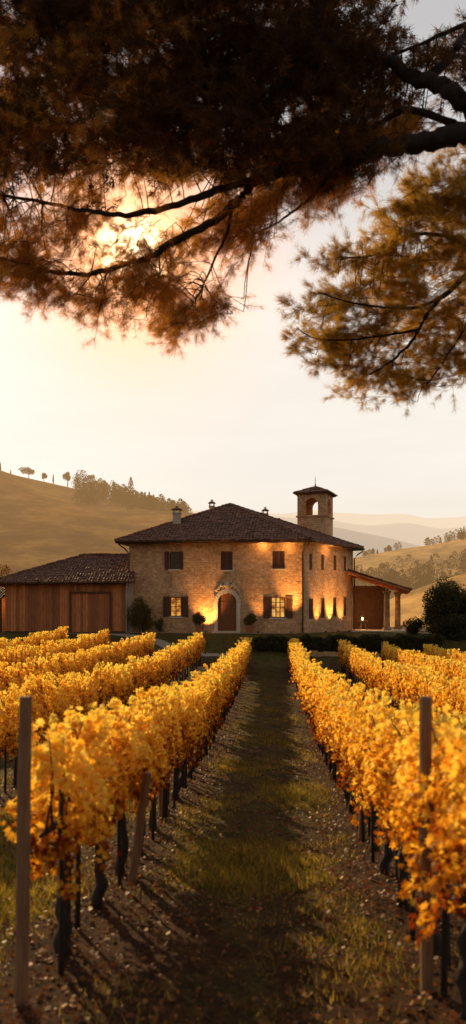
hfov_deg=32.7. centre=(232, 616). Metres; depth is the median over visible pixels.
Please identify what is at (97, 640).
grape vine
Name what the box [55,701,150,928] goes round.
grape vine
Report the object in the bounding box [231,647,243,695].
grape vine
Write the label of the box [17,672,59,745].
grape vine
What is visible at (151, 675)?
grape vine
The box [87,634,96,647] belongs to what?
grape vine
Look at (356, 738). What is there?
grape vine
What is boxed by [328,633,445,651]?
hedge
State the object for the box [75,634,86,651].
grape vine
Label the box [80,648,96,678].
grape vine
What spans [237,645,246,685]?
grape vine
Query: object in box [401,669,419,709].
grape vine
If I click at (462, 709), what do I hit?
grape vine
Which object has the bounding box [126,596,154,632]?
bush
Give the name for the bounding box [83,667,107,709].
grape vine
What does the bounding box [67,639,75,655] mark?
grape vine
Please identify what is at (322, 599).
window
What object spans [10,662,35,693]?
grape vine
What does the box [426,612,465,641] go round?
shrub
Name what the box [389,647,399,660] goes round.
grape vine
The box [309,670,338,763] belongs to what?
grape vine
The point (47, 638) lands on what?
grape vine
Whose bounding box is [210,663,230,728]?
grape vine
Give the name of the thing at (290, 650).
grape vine
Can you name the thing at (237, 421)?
sky
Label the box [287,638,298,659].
grape vine
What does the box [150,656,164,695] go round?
grape vine
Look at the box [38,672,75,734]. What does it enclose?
grape vine
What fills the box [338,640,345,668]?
grape vine
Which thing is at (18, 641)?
grape vine
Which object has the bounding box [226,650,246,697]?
grape vine
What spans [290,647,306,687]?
grape vine
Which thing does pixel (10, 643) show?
grape vine
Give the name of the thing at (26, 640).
grape vine
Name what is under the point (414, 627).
shrub
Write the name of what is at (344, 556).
window
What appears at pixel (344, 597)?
window
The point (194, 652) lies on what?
grape vine
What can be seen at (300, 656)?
grape vine
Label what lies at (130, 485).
cypress tree
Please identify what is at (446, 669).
grape vine
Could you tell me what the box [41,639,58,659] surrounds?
grape vine
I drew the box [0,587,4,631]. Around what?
shed
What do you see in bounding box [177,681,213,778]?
grape vine
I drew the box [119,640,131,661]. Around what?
grape vine
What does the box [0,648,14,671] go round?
grape vine
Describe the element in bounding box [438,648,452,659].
grape vine
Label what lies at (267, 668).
ground
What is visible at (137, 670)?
grape vine
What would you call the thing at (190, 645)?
grape vine
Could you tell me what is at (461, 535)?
ridge trees
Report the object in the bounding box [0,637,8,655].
grape vine
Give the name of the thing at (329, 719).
grape vine
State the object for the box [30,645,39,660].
grape vine
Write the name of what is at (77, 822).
grape vine
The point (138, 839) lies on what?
vineyard post
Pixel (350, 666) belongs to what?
grape vine
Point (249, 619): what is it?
potted plant
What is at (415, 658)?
grape vine
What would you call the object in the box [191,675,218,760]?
grape vine
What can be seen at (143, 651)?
grape vine
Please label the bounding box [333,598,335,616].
window
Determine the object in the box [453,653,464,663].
grape vine
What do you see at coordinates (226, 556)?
window
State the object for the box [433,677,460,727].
grape vine
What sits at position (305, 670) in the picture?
grape vine
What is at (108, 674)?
grape vine
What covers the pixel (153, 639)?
grape vine
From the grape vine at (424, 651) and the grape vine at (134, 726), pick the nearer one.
the grape vine at (134, 726)
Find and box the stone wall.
[304,650,378,657]
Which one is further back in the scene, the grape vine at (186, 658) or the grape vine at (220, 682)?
the grape vine at (186, 658)
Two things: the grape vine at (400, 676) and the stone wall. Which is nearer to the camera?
the grape vine at (400, 676)
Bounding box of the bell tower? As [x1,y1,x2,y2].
[293,480,337,535]
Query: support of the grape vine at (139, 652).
on the ground at (267, 668)
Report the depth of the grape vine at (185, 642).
37.82 m
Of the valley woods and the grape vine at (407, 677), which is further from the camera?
the valley woods
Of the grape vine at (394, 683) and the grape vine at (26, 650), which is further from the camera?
the grape vine at (26, 650)
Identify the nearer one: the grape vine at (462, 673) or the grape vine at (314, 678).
the grape vine at (314, 678)
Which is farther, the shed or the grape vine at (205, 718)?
the shed
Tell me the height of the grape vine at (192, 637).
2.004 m
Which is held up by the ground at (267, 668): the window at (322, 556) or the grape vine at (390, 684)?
the grape vine at (390, 684)
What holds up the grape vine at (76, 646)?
on the ground at (267, 668)
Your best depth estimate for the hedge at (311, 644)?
50.61 m
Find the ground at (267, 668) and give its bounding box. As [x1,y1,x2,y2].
[0,627,465,1023]
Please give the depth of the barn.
57.26 m
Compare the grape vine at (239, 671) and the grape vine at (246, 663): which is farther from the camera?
the grape vine at (246, 663)
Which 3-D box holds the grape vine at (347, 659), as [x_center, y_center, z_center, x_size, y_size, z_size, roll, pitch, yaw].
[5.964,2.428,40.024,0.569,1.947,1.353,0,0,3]
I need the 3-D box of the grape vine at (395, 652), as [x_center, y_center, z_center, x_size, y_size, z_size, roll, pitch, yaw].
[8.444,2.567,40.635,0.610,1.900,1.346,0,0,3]
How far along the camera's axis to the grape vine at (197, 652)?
42.39 m
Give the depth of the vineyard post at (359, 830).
9.73 m
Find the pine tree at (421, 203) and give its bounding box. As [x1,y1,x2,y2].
[274,127,465,416]
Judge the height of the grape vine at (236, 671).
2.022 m
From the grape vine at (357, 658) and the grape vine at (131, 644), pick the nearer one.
the grape vine at (357, 658)
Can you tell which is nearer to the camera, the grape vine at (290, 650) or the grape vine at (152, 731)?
the grape vine at (152, 731)
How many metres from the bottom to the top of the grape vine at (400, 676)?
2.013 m
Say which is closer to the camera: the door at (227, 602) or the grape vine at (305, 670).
the grape vine at (305, 670)
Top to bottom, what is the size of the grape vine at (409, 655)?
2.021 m
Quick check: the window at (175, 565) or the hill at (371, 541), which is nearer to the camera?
the window at (175, 565)
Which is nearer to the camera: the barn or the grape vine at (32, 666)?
the grape vine at (32, 666)
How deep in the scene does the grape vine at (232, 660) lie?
26.57 m
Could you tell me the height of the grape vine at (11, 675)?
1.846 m
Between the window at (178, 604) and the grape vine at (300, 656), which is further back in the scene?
the window at (178, 604)
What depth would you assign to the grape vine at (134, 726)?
7.92 m
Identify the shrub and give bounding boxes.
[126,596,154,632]
[152,618,163,632]
[405,616,425,633]
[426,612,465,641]
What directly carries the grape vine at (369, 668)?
on the ground at (267, 668)
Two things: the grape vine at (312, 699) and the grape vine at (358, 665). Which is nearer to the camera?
the grape vine at (312, 699)
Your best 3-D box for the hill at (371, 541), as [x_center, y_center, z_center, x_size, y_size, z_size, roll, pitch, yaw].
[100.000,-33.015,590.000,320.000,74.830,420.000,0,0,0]
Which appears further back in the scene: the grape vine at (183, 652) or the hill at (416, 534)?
the hill at (416, 534)
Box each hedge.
[249,634,330,651]
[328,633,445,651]
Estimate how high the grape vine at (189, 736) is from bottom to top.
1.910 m
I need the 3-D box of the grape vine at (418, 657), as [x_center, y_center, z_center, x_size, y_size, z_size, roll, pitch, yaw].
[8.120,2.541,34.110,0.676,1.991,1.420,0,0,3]
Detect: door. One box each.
[71,594,108,631]
[218,593,236,630]
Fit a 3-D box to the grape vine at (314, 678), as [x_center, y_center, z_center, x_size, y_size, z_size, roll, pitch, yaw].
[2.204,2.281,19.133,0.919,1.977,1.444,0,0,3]
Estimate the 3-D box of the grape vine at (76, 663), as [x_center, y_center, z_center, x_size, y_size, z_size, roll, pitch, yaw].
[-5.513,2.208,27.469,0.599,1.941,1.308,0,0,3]
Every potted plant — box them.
[192,611,205,632]
[242,612,257,632]
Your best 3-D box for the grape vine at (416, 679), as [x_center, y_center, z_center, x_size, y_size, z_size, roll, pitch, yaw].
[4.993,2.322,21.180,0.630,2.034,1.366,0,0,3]
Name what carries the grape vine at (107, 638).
on the ground at (267, 668)
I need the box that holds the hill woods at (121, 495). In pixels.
[68,470,191,512]
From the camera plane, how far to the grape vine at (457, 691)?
16.83 m
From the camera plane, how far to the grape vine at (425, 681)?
20.16 m
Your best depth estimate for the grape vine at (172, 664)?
31.61 m
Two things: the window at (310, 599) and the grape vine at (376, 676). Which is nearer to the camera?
the grape vine at (376, 676)
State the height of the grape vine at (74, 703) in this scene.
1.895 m
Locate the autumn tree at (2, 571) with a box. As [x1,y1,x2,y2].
[0,564,11,587]
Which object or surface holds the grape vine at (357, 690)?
on the ground at (267, 668)
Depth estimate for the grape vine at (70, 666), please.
26.37 m
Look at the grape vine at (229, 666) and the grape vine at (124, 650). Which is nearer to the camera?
the grape vine at (229, 666)
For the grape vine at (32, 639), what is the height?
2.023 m
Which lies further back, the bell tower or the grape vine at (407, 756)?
the bell tower
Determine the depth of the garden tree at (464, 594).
55.05 m
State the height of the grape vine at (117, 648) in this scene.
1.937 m
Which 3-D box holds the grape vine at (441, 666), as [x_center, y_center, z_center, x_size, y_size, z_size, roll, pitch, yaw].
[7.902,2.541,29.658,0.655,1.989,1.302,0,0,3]
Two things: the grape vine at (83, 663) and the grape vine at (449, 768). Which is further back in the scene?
the grape vine at (83, 663)
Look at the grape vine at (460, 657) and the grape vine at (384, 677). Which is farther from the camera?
the grape vine at (460, 657)
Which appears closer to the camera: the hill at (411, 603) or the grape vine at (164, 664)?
the grape vine at (164, 664)
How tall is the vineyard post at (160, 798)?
1.870 m
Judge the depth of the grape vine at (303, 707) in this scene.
21.59 m
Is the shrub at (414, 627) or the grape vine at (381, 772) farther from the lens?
the shrub at (414, 627)
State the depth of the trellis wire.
5.18 m
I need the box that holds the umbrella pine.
[18,467,34,477]
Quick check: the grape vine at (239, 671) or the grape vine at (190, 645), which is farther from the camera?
the grape vine at (190, 645)
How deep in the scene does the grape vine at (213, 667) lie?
20.96 m
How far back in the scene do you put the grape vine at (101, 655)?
31.73 m
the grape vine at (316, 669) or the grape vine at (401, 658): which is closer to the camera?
the grape vine at (316, 669)
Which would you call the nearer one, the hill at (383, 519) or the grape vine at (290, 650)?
the grape vine at (290, 650)
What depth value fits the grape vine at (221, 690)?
18.77 m
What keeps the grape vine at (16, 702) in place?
on the ground at (267, 668)
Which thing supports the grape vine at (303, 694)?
on the ground at (267, 668)
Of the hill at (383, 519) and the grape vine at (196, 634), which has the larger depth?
the hill at (383, 519)
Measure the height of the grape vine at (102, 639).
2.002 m
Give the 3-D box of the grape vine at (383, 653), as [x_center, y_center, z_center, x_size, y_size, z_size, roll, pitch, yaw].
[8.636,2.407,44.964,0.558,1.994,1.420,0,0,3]
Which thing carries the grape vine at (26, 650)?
on the ground at (267, 668)
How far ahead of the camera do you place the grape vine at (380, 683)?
27.72 m
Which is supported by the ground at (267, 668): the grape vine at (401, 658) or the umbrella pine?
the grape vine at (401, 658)
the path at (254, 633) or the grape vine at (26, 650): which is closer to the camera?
the grape vine at (26, 650)
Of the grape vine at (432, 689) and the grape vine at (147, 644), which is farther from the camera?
the grape vine at (147, 644)
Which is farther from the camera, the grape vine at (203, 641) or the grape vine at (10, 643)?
the grape vine at (203, 641)
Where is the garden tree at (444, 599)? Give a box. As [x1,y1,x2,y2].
[421,576,465,632]
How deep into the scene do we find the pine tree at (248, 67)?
9.65 m
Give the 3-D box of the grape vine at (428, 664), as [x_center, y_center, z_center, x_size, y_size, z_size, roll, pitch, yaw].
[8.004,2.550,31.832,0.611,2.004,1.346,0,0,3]
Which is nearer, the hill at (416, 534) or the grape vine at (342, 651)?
the grape vine at (342, 651)
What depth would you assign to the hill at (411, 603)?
136.72 m
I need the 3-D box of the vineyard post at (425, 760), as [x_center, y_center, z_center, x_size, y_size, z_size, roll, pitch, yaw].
[1.238,1.538,5.096,0.092,2.050,0.088,0,0,33]
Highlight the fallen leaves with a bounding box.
[0,693,463,1023]
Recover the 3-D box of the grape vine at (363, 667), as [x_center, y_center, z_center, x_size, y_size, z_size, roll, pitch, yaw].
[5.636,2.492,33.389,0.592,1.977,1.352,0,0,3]
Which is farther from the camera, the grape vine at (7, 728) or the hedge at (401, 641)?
the hedge at (401, 641)
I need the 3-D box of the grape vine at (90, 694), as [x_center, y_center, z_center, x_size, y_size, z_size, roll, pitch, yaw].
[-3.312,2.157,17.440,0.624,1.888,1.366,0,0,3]
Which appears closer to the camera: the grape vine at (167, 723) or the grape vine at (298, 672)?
the grape vine at (167, 723)
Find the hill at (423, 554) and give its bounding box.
[353,537,465,589]
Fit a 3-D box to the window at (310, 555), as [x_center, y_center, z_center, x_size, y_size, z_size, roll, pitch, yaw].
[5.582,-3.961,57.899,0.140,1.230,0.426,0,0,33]
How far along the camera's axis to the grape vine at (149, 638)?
43.47 m
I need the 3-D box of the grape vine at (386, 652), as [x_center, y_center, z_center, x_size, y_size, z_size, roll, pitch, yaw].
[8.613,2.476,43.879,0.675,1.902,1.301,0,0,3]
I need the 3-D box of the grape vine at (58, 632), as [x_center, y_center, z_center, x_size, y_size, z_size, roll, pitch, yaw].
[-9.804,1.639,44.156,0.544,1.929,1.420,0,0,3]
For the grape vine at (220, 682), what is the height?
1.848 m
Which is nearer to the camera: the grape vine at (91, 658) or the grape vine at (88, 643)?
the grape vine at (91, 658)
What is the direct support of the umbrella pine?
on the hill at (41, 522)
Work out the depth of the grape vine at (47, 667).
24.27 m
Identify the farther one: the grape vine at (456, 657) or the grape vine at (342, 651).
the grape vine at (342, 651)
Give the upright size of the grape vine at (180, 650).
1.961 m
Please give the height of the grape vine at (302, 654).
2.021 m
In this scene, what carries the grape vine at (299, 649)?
on the ground at (267, 668)
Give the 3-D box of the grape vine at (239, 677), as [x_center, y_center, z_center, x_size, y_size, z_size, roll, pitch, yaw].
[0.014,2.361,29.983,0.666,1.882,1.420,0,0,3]
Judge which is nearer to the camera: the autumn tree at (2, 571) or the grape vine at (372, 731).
the grape vine at (372, 731)
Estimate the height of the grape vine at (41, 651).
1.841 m
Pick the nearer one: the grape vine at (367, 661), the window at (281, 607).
the grape vine at (367, 661)
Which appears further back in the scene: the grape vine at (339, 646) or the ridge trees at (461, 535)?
the ridge trees at (461, 535)
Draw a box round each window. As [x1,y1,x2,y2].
[163,596,187,617]
[164,551,182,570]
[219,551,233,571]
[263,596,292,618]
[271,551,285,569]
[309,553,311,569]
[309,598,312,618]
[321,554,323,569]
[321,598,323,617]
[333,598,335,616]
[344,556,345,570]
[344,597,345,615]
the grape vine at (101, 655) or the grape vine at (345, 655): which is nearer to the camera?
the grape vine at (101, 655)
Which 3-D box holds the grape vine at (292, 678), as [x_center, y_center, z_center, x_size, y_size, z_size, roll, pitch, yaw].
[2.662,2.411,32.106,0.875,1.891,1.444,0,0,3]
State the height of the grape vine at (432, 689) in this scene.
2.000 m
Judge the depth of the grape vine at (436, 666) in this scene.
30.88 m
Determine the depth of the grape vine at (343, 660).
42.22 m
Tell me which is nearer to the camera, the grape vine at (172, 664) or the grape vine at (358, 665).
the grape vine at (172, 664)
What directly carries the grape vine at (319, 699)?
on the ground at (267, 668)
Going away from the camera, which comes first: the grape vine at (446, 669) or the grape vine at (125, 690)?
the grape vine at (125, 690)
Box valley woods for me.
[353,548,465,591]
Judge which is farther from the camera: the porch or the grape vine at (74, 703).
the porch
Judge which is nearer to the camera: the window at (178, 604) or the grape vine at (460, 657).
the grape vine at (460, 657)
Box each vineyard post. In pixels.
[14,696,31,1006]
[128,772,150,882]
[158,692,162,819]
[358,705,367,837]
[419,696,432,993]
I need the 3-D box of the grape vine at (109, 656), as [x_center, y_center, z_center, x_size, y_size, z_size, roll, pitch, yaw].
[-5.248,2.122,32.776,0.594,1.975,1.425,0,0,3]
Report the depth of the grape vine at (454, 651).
39.24 m
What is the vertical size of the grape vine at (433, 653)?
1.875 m
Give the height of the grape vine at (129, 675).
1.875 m
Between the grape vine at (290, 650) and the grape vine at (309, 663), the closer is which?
the grape vine at (309, 663)
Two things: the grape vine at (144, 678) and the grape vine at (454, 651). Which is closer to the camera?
the grape vine at (144, 678)
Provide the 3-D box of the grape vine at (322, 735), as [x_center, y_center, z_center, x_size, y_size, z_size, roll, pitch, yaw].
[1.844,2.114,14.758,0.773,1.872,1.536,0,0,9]
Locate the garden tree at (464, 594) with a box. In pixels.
[456,588,465,629]
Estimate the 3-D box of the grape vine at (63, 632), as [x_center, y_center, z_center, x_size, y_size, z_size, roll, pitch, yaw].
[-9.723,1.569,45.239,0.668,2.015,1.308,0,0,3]
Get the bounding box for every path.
[68,633,227,656]
[129,632,297,633]
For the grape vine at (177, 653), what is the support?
on the ground at (267, 668)
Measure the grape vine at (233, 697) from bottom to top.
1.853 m
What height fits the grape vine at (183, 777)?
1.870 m
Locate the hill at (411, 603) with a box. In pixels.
[390,573,465,626]
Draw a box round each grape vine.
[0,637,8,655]
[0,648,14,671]
[0,652,5,663]
[0,661,7,702]
[0,682,46,792]
[0,683,19,762]
[1,702,123,973]
[2,666,21,710]
[6,639,17,660]
[6,645,24,675]
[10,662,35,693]
[13,637,24,657]
[16,644,32,669]
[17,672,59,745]
[23,637,33,648]
[26,656,47,694]
[28,632,40,649]
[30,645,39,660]
[32,644,54,670]
[35,631,45,653]
[35,657,56,694]
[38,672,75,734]
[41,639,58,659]
[43,631,51,643]
[46,652,66,680]
[48,631,56,646]
[50,643,64,659]
[53,628,62,644]
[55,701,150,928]
[56,653,75,682]
[56,672,88,732]
[58,626,68,641]
[59,639,69,657]
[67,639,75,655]
[67,652,82,684]
[71,639,83,655]
[73,671,96,737]
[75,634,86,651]
[76,649,90,678]
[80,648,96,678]
[81,634,92,652]
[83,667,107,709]
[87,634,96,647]
[87,691,161,886]
[90,647,101,667]
[91,633,101,648]
[92,661,116,710]
[94,645,108,669]
[95,630,105,644]
[99,644,113,663]
[103,629,109,644]
[103,665,126,709]
[108,645,118,666]
[110,642,123,668]
[111,665,129,707]
[115,663,135,710]
[117,689,174,862]
[118,642,127,666]
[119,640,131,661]
[121,638,136,660]
[126,637,139,658]
[126,655,142,698]
[133,636,142,662]
[133,657,148,696]
[135,685,178,839]
[137,656,155,703]
[138,635,149,657]
[140,637,145,657]
[142,633,152,654]
[145,632,155,657]
[147,655,161,688]
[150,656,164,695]
[150,685,193,819]
[153,651,167,690]
[154,653,170,684]
[154,681,202,803]
[158,648,179,684]
[166,645,180,680]
[167,646,178,687]
[168,680,208,789]
[172,643,186,683]
[174,643,184,682]
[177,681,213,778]
[178,640,190,678]
[181,642,189,680]
[185,639,196,674]
[185,679,214,766]
[186,640,193,676]
[187,636,198,671]
[190,669,223,755]
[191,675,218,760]
[193,633,201,665]
[193,636,202,668]
[194,638,199,670]
[195,632,205,661]
[201,671,224,741]
[203,663,227,733]
[204,672,223,747]
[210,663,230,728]
[217,659,232,723]
[219,655,237,712]
[222,653,239,708]
[223,664,235,720]
[225,655,241,704]
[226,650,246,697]
[226,662,234,715]
[230,654,241,701]
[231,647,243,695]
[235,650,245,680]
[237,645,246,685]
[238,642,248,678]
[241,646,248,683]
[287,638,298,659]
[288,653,309,682]
[289,642,301,676]
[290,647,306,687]
[291,648,303,689]
[291,652,308,680]
[292,662,318,715]
[294,651,310,682]
[295,655,306,701]
[295,658,306,690]
[297,658,315,693]
[299,661,321,719]
[299,664,318,706]
[300,667,311,727]
[302,666,320,732]
[302,667,327,739]
[305,668,333,746]
[307,669,331,753]
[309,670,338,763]
[311,681,344,780]
[312,674,345,771]
[319,678,362,791]
[323,687,353,798]
[331,683,380,813]
[333,688,379,835]
[337,639,346,671]
[337,640,350,673]
[337,689,393,861]
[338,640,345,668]
[342,645,347,676]
[343,644,352,678]
[345,645,356,681]
[345,699,414,882]
[348,647,358,682]
[350,647,359,683]
[350,648,365,684]
[354,650,366,681]
[356,653,364,691]
[360,652,373,692]
[362,706,459,907]
[363,652,376,693]
[365,656,381,695]
[369,657,381,704]
[373,660,382,701]
[377,660,391,706]
[381,641,388,660]
[382,660,395,708]
[383,644,394,660]
[385,661,404,719]
[386,646,396,662]
[386,699,465,969]
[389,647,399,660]
[390,665,409,710]
[392,648,401,662]
[395,663,416,706]
[396,649,405,662]
[396,716,465,1019]
[398,651,404,664]
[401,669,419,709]
[402,651,411,666]
[406,649,419,666]
[409,654,422,665]
[410,665,432,721]
[414,653,425,668]
[416,669,441,701]
[417,656,428,670]
[422,644,430,653]
[425,655,436,676]
[425,671,447,725]
[426,644,437,657]
[429,647,441,658]
[429,656,444,676]
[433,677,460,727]
[434,648,443,661]
[435,658,452,679]
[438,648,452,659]
[442,659,458,684]
[444,676,465,724]
[447,648,459,659]
[448,661,464,687]
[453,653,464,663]
[455,662,465,678]
[456,679,465,729]
[458,651,465,663]
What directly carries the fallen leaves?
on the ground at (267, 668)
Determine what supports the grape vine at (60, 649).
on the ground at (267, 668)
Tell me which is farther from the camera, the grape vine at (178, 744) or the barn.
the barn
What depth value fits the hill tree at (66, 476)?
395.50 m
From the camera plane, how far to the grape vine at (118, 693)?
20.90 m
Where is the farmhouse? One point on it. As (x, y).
(223, 568)
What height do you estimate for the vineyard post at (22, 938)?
2.050 m
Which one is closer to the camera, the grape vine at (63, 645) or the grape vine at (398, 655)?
the grape vine at (63, 645)
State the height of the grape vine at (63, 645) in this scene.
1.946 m
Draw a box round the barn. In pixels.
[0,553,134,632]
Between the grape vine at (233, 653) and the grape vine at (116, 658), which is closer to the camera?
the grape vine at (233, 653)
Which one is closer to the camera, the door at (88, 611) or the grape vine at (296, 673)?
the grape vine at (296, 673)
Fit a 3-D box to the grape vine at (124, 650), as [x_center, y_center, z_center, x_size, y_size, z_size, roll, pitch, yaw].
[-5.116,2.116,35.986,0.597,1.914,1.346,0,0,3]
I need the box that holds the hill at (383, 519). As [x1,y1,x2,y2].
[188,510,465,528]
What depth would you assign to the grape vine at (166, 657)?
30.19 m
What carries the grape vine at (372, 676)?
on the ground at (267, 668)
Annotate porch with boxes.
[347,569,411,631]
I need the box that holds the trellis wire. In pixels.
[32,744,86,851]
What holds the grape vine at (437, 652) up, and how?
on the ground at (267, 668)
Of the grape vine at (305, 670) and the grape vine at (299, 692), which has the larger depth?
the grape vine at (299, 692)
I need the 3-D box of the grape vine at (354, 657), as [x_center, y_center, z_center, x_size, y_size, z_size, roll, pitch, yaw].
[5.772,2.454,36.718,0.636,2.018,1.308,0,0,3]
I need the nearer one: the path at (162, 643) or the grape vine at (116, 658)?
the grape vine at (116, 658)
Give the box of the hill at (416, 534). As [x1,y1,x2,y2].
[275,517,465,545]
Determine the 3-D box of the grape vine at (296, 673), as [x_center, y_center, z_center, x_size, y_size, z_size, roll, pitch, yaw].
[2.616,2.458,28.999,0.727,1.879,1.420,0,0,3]
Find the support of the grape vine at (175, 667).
on the ground at (267, 668)
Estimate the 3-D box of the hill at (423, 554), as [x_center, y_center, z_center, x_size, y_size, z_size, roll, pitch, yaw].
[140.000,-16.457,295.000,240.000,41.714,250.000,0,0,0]
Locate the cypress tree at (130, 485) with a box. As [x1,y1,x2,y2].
[128,477,133,494]
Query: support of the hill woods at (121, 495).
on the hill at (41, 522)
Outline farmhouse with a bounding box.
[114,499,364,632]
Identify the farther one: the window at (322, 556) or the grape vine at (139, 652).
the window at (322, 556)
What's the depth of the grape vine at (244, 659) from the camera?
34.26 m
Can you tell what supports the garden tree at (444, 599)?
on the ground at (267, 668)
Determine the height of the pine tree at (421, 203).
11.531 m
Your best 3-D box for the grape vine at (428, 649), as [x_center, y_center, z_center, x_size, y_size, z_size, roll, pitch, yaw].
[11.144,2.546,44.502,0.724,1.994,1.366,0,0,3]
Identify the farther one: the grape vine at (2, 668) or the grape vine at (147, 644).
the grape vine at (147, 644)
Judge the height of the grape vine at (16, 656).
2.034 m
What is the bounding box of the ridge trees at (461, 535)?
[362,527,465,555]
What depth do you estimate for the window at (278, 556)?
57.24 m
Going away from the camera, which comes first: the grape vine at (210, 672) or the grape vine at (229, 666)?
the grape vine at (210, 672)
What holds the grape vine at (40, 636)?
on the ground at (267, 668)
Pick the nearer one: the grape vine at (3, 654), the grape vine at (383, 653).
the grape vine at (3, 654)
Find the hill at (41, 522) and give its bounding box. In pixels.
[0,470,402,598]
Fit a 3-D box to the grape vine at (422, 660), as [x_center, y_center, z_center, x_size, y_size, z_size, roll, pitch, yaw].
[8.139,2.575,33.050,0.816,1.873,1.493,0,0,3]
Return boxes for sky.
[0,0,465,517]
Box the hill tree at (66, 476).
[62,472,70,486]
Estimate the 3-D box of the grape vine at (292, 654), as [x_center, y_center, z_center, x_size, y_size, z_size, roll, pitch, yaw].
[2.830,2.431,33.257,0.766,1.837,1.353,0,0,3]
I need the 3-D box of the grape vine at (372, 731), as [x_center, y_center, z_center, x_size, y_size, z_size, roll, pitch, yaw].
[1.523,1.784,8.003,0.769,1.839,1.355,0,0,3]
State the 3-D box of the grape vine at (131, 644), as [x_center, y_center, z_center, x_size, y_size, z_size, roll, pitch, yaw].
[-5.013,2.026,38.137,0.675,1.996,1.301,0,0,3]
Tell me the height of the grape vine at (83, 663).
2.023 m
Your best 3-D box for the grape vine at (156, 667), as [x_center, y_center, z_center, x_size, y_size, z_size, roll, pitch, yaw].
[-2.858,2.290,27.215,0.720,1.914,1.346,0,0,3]
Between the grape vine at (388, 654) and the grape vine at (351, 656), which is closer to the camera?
the grape vine at (351, 656)
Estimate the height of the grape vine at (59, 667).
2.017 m
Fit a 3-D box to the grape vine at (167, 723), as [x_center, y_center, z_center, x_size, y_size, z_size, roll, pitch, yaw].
[-1.028,1.839,10.081,0.652,1.945,1.310,0,0,3]
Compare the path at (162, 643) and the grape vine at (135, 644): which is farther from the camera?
the path at (162, 643)
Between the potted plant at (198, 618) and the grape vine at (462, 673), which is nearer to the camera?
the grape vine at (462, 673)
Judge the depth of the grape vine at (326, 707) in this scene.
13.56 m
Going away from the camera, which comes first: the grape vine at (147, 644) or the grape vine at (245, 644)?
the grape vine at (245, 644)
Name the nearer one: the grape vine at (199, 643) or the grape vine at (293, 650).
the grape vine at (293, 650)
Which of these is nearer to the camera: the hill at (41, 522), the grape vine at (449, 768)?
the grape vine at (449, 768)
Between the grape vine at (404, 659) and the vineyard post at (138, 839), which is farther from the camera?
the grape vine at (404, 659)
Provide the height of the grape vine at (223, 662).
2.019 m
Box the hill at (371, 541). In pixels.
[333,527,418,557]
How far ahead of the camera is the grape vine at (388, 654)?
42.70 m
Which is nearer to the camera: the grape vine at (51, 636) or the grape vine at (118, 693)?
the grape vine at (118, 693)
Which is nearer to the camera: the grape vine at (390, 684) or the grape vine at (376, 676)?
the grape vine at (390, 684)
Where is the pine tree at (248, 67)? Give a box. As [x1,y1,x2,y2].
[0,0,465,361]
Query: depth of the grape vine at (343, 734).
10.28 m
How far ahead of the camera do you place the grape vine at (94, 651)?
30.55 m
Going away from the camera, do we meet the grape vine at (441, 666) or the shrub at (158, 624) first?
the grape vine at (441, 666)
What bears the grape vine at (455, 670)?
on the ground at (267, 668)
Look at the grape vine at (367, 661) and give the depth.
32.29 m

